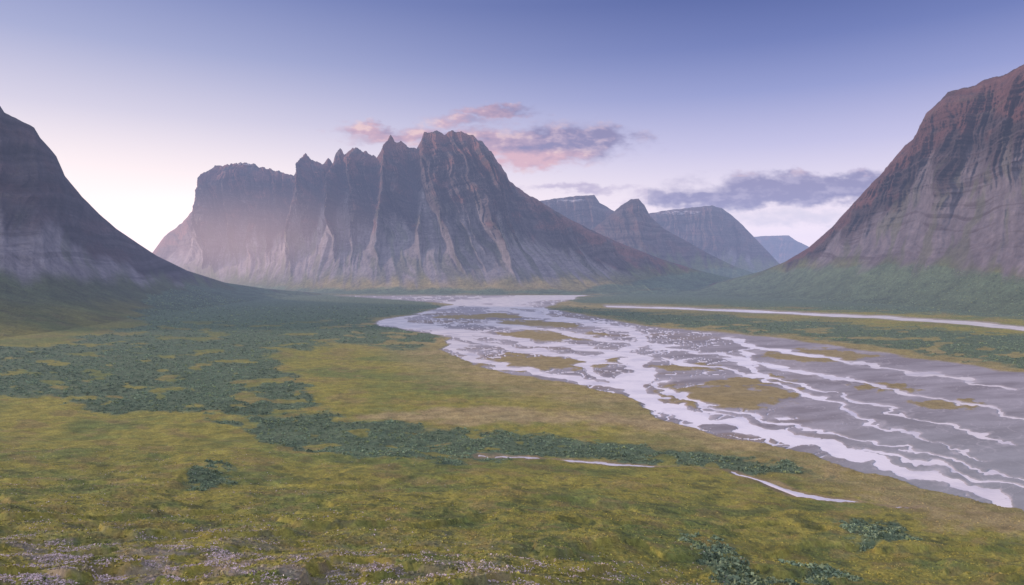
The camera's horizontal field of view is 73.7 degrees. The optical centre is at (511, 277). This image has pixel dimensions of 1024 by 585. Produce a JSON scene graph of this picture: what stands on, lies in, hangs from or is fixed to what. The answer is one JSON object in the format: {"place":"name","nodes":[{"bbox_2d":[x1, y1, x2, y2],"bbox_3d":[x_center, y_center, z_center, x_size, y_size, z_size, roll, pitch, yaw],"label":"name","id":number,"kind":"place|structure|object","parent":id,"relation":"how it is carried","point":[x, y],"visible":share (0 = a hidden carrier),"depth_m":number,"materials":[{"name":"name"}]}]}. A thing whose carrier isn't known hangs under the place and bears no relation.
{"place":"outdoors","nodes":[
{"label":"outdoors","id":0,"kind":"place"},
{"bbox_2d":[0,106,321,337],"bbox_3d":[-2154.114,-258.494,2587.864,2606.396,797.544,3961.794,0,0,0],"label":"steep mountain","id":1,"kind":"structure","parent":0,"point":[71,257],"depth_m":2396.14,"materials":[{"name":"grey stone"}]},
{"bbox_2d":[152,130,732,294],"bbox_3d":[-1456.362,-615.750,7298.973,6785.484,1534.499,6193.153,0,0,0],"label":"rocky mountain","id":2,"kind":"structure","parent":0,"point":[449,212],"depth_m":5773.71,"materials":[{"name":"grey stone"}]},
{"bbox_2d":[0,292,1023,584],"bbox_3d":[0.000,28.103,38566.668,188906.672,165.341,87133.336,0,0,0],"label":"valley ground","id":3,"kind":"structure","parent":0,"point":[434,386],"depth_m":439.39,"materials":[{"name":"green plant"}]},
{"bbox_2d":[0,447,724,584],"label":"heather flowers","id":4,"kind":"object","parent":3,"relation":"on","point":[35,577],"visible":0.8,"depth_m":121.09,"materials":[{"name":"purple plant"}]},
{"bbox_2d":[0,264,1023,584],"bbox_3d":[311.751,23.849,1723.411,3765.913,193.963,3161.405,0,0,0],"label":"willow thicket","id":5,"kind":"object","parent":3,"relation":"on","point":[720,564],"visible":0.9,"depth_m":624.09,"materials":[{"name":"green plant"}]},
{"bbox_2d":[0,0,1023,251],"label":"sky","id":6,"kind":"structure","parent":0,"point":[133,100],"materials":[{"name":"blue"}]},
{"bbox_2d":[541,195,613,229],"bbox_3d":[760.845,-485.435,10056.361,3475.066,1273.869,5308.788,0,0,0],"label":"plateau mountain","id":7,"kind":"structure","parent":0,"point":[590,212],"depth_m":9072.44,"materials":[{"name":"grey stone"}]},
{"bbox_2d":[344,103,881,224],"bbox_3d":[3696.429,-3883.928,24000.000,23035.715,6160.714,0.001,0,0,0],"label":"cloud","id":8,"kind":"structure","parent":0,"point":[543,147],"depth_m":24000.00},
{"bbox_2d":[592,199,751,277],"bbox_3d":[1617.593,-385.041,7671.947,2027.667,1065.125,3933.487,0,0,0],"label":"pointed mountain","id":9,"kind":"structure","parent":0,"point":[632,223],"depth_m":7371.09,"materials":[{"name":"grey stone"}]},
{"bbox_2d":[478,455,899,507],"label":"stream","id":10,"kind":"structure","parent":0,"point":[797,494],"depth_m":351.06,"materials":[{"name":"liquid"}]},
{"bbox_2d":[355,295,1023,507],"bbox_3d":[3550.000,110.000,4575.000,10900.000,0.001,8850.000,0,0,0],"label":"river","id":11,"kind":"structure","parent":0,"point":[636,380],"depth_m":820.91,"materials":[{"name":"liquid"}]},
{"bbox_2d":[649,205,779,272],"bbox_3d":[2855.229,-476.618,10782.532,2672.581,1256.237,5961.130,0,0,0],"label":"flat topped mountain","id":12,"kind":"structure","parent":0,"point":[721,234],"depth_m":9901.01,"materials":[{"name":"grey stone"}]},
{"bbox_2d":[755,235,808,263],"bbox_3d":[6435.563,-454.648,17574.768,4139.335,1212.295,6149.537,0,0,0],"label":"distant mountain","id":13,"kind":"structure","parent":0,"point":[781,249],"depth_m":16614.77,"materials":[{"name":"grey stone"}]},
{"bbox_2d":[673,64,1023,315],"bbox_3d":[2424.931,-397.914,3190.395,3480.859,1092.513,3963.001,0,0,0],"label":"mountain","id":14,"kind":"structure","parent":0,"point":[944,189],"depth_m":3086.90,"materials":[{"name":"grey stone"}]}
]}

